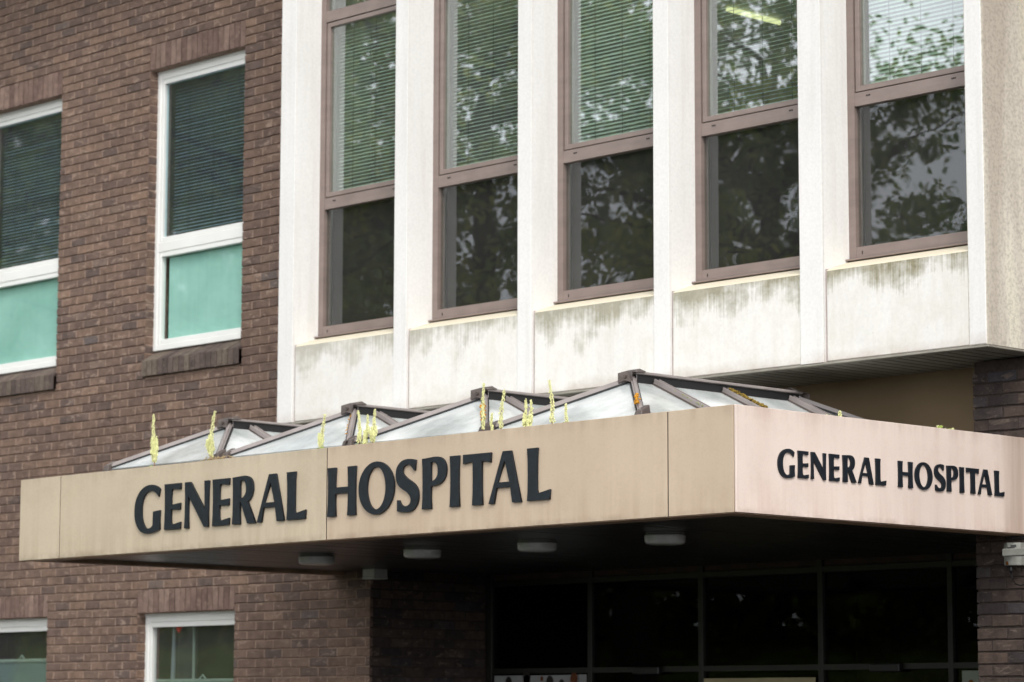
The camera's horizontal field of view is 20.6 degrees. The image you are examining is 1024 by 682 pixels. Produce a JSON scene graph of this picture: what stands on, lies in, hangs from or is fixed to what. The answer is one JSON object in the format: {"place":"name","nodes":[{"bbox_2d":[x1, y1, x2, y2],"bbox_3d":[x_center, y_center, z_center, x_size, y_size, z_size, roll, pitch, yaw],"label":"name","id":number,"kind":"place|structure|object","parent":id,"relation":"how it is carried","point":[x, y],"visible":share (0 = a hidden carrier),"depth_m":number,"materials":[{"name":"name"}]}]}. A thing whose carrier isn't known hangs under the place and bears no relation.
{"place":"outdoors","nodes":[
{"label":"outdoors","id":0,"kind":"place"},
{"bbox_3d":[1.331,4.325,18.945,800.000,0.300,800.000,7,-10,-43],"label":"ground","id":1,"kind":"structure","parent":0,"visible":0},
{"bbox_2d":[0,0,1023,681],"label":"hospital building","id":2,"kind":"structure","parent":1,"relation":"on","point":[302,212],"depth_m":21.69,"materials":[{"name":"brown brick"}]},
{"bbox_2d":[0,618,47,681],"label":"window","id":3,"kind":"structure","parent":2,"relation":"in","point":[11,670],"depth_m":25.33,"materials":[{"name":"white plastic"}]},
{"bbox_2d":[0,98,62,374],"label":"window","id":4,"kind":"structure","parent":2,"relation":"in","point":[28,313],"depth_m":25.84,"materials":[{"name":"teal glass"}]},
{"bbox_2d":[144,610,235,681],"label":"window","id":5,"kind":"structure","parent":2,"relation":"in","point":[184,643],"depth_m":23.75,"materials":[{"name":"white plastic"}]},
{"bbox_2d":[153,50,245,351],"bbox_3d":[-2.584,-1.182,24.012,0.141,2.458,1.330,7,-10,-43],"label":"window","id":6,"kind":"structure","parent":2,"relation":"in","point":[205,294],"depth_m":24.07,"materials":[{"name":"teal glass"}]},
{"bbox_2d":[314,0,395,338],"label":"window","id":7,"kind":"structure","parent":2,"relation":"in","point":[363,215],"depth_m":21.56,"materials":[{"name":"black glass"}]},
{"bbox_2d":[428,0,517,321],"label":"window","id":8,"kind":"structure","parent":2,"relation":"in","point":[482,264],"depth_m":20.61,"materials":[{"name":"black glass"}]},
{"bbox_2d":[19,404,1023,575],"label":"entrance canopy","id":9,"kind":"object","parent":2,"relation":"attached to","point":[730,484],"visible":0.99,"depth_m":17.00,"materials":[{"name":"beige paint"}]},
{"bbox_2d":[149,414,158,466],"bbox_3d":[-2.455,0.696,19.323,0.066,0.397,0.094,7,-10,-43],"label":"flowering weed","id":10,"kind":"object","parent":9,"relation":"on","point":[154,448],"visible":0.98,"depth_m":19.31,"materials":[{"name":"yellow plant"}]},
{"bbox_2d":[102,416,302,471],"bbox_3d":[-1.442,0.823,20.243,2.714,0.470,1.304,7,-10,-43],"label":"roof skylight","id":11,"kind":"object","parent":9,"relation":"on","point":[235,432],"visible":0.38,"depth_m":19.68,"materials":[{"name":"white glass"}]},
{"bbox_2d":[205,411,215,460],"bbox_3d":[-2.023,0.656,18.868,0.077,0.379,0.092,4,-9,-28],"label":"flowering weed","id":12,"kind":"object","parent":9,"relation":"on","point":[209,446],"visible":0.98,"depth_m":18.84,"materials":[{"name":"yellow plant"}]},
{"bbox_2d":[202,455,233,460],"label":"dry stalk tuft","id":13,"kind":"object","parent":9,"relation":"on","point":[218,457],"visible":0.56,"depth_m":18.80,"materials":[{"name":"beige plant"}]},
{"bbox_2d":[298,554,334,565],"bbox_3d":[-1.359,1.522,19.616,0.256,0.075,0.256,7,-10,-43],"label":"bulkhead lamp","id":14,"kind":"object","parent":9,"relation":"attached to","point":[316,559],"visible":1,"depth_m":19.52,"materials":[{"name":"white plastic"}]},
{"bbox_2d":[317,414,325,448],"bbox_3d":[-1.214,0.595,18.045,0.064,0.256,0.089,7,-10,-43],"label":"flowering weed","id":15,"kind":"object","parent":9,"relation":"on","point":[320,437],"visible":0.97,"depth_m":18.03,"materials":[{"name":"yellow plant"}]},
{"bbox_2d":[222,401,429,458],"bbox_3d":[-0.516,0.699,19.291,2.714,0.470,1.304,7,-10,-43],"label":"roof skylight","id":16,"kind":"object","parent":9,"relation":"on","point":[303,437],"visible":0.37,"depth_m":18.73,"materials":[{"name":"glass"}]},
{"bbox_2d":[355,410,361,444],"bbox_3d":[-0.967,0.561,17.773,0.051,0.260,0.080,4,-8,-24],"label":"flowering weed","id":17,"kind":"object","parent":9,"relation":"on","point":[359,437],"visible":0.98,"depth_m":17.77,"materials":[{"name":"yellow plant"}]},
{"bbox_2d":[362,414,369,443],"bbox_3d":[-0.923,0.570,17.733,0.081,0.223,0.058,-1,-8,10],"label":"flowering weed","id":18,"kind":"object","parent":9,"relation":"on","point":[365,436],"visible":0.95,"depth_m":17.73,"materials":[{"name":"yellow plant"}]},
{"bbox_2d":[367,409,377,442],"bbox_3d":[-0.877,0.552,17.692,0.067,0.255,0.086,7,-10,-43],"label":"flowering weed","id":19,"kind":"object","parent":9,"relation":"on","point":[373,431],"visible":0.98,"depth_m":17.68,"materials":[{"name":"yellow plant"}]},
{"bbox_2d":[362,569,387,579],"bbox_3d":[-1.048,1.784,21.581,0.144,0.077,0.137,7,-10,-43],"label":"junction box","id":20,"kind":"object","parent":9,"relation":"attached to","point":[375,574],"visible":1,"depth_m":21.53,"materials":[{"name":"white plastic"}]},
{"bbox_2d":[403,546,441,558],"bbox_3d":[-0.596,1.411,18.758,0.256,0.075,0.256,4,-9,-28],"label":"bulkhead lamp","id":21,"kind":"object","parent":9,"relation":"attached to","point":[420,552],"visible":1,"depth_m":18.66,"materials":[{"name":"white plastic"}]},
{"bbox_2d":[344,386,568,445],"bbox_3d":[0.360,0.582,18.390,2.714,0.470,1.304,7,-10,-43],"label":"roof skylight","id":22,"kind":"object","parent":9,"relation":"on","point":[462,416],"visible":0.31,"depth_m":17.81,"materials":[{"name":"glass"}]},
{"bbox_2d":[481,383,485,430],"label":"flowering weed","id":23,"kind":"object","parent":9,"relation":"on","point":[483,411],"visible":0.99,"depth_m":16.98,"materials":[{"name":"yellow plant"}]},
{"bbox_2d":[489,413,493,429],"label":"flowering weed","id":24,"kind":"object","parent":9,"relation":"on","point":[491,424],"visible":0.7,"depth_m":16.91,"materials":[{"name":"yellow plant"}]},
{"bbox_2d":[498,389,504,428],"bbox_3d":[-0.068,0.427,16.864,0.049,0.280,0.085,7,-10,-43],"label":"flowering weed","id":25,"kind":"object","parent":9,"relation":"on","point":[501,409],"visible":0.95,"depth_m":16.85,"materials":[{"name":"yellow plant"}]},
{"bbox_2d":[522,399,527,426],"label":"flowering weed","id":26,"kind":"object","parent":9,"relation":"on","point":[524,419],"visible":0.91,"depth_m":16.70,"materials":[{"name":"yellow plant"}]},
{"bbox_2d":[526,400,532,425],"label":"flowering weed","id":27,"kind":"object","parent":9,"relation":"on","point":[529,420],"visible":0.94,"depth_m":16.67,"materials":[{"name":"yellow plant"}]},
{"bbox_2d":[517,539,556,552],"bbox_3d":[0.160,1.309,17.973,0.256,0.075,0.256,2,-8,-13],"label":"bulkhead lamp","id":28,"kind":"object","parent":9,"relation":"attached to","point":[536,545],"visible":1,"depth_m":17.87,"materials":[{"name":"white plastic"}]},
{"bbox_2d":[548,380,555,423],"bbox_3d":[0.234,0.377,16.562,0.056,0.304,0.074,5,-9,-35],"label":"flowering weed","id":29,"kind":"object","parent":9,"relation":"on","point":[551,418],"visible":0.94,"depth_m":16.55,"materials":[{"name":"yellow plant"}]},
{"bbox_2d":[563,403,568,422],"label":"flowering weed","id":30,"kind":"object","parent":9,"relation":"on","point":[565,414],"visible":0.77,"depth_m":16.46,"materials":[{"name":"yellow plant"}]},
{"bbox_2d":[644,532,685,545],"bbox_3d":[0.932,1.206,17.177,0.256,0.075,0.256,0,-8,3],"label":"bulkhead lamp","id":31,"kind":"object","parent":9,"relation":"attached to","point":[664,538],"visible":1,"depth_m":17.08,"materials":[{"name":"white plastic"}]},
{"bbox_2d":[485,369,863,430],"bbox_3d":[1.260,0.462,17.464,2.714,0.470,1.304,7,-10,-43],"label":"roof skylight","id":32,"kind":"object","parent":9,"relation":"on","point":[657,392],"visible":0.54,"depth_m":16.96,"materials":[{"name":"glass"}]},
{"bbox_2d":[634,393,640,404],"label":"lichen clump","id":33,"kind":"object","parent":32,"relation":"on","point":[636,396],"visible":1,"depth_m":16.26,"materials":[{"name":"orange plant"}]},
{"bbox_2d":[729,388,767,407],"bbox_3d":[1.457,0.353,17.341,0.048,0.158,0.320,7,-10,-43],"label":"moss strip","id":34,"kind":"object","parent":32,"relation":"attached to","point":[750,399],"visible":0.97,"depth_m":17.33,"materials":[{"name":"yellow plant"}]},
{"bbox_2d":[494,670,578,681],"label":"poster","id":35,"kind":"object","parent":2,"relation":"attached to","point":[526,676],"visible":1,"depth_m":22.14,"materials":[{"name":"paper"}]},
{"bbox_2d":[579,674,586,681],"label":"notice sheet","id":36,"kind":"object","parent":2,"relation":"attached to","point":[582,677],"visible":1,"depth_m":21.78,"materials":[{"name":"paper"}]},
{"bbox_2d":[553,0,653,303],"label":"window","id":37,"kind":"structure","parent":2,"relation":"in","point":[613,204],"depth_m":19.65,"materials":[{"name":"black glass"}]},
{"bbox_2d":[692,0,799,283],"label":"window","id":38,"kind":"structure","parent":2,"relation":"in","point":[754,151],"depth_m":18.69,"materials":[{"name":"black glass"}]},
{"bbox_2d":[712,0,795,24],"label":"ceiling lamp","id":39,"kind":"object","parent":2,"relation":"attached to","point":[715,6],"visible":0.8,"depth_m":21.58,"materials":[{"name":"yellow plastic"}]},
{"bbox_2d":[704,677,815,681],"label":"notice board","id":40,"kind":"object","parent":2,"relation":"attached to","point":[806,679],"visible":1,"depth_m":20.47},
{"bbox_2d":[845,0,967,261],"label":"window","id":41,"kind":"structure","parent":2,"relation":"in","point":[914,127],"depth_m":17.74,"materials":[{"name":"black glass"}]},
{"bbox_2d":[962,670,979,681],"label":"notice sheet","id":42,"kind":"object","parent":2,"relation":"attached to","point":[971,676],"visible":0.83,"depth_m":19.14,"materials":[{"name":"white paper"}]},
{"bbox_2d":[1002,542,1023,585],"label":"security camera","id":43,"kind":"object","parent":2,"relation":"attached to","point":[1013,553],"visible":1,"depth_m":17.03,"materials":[{"name":"grey paint"}]}
]}

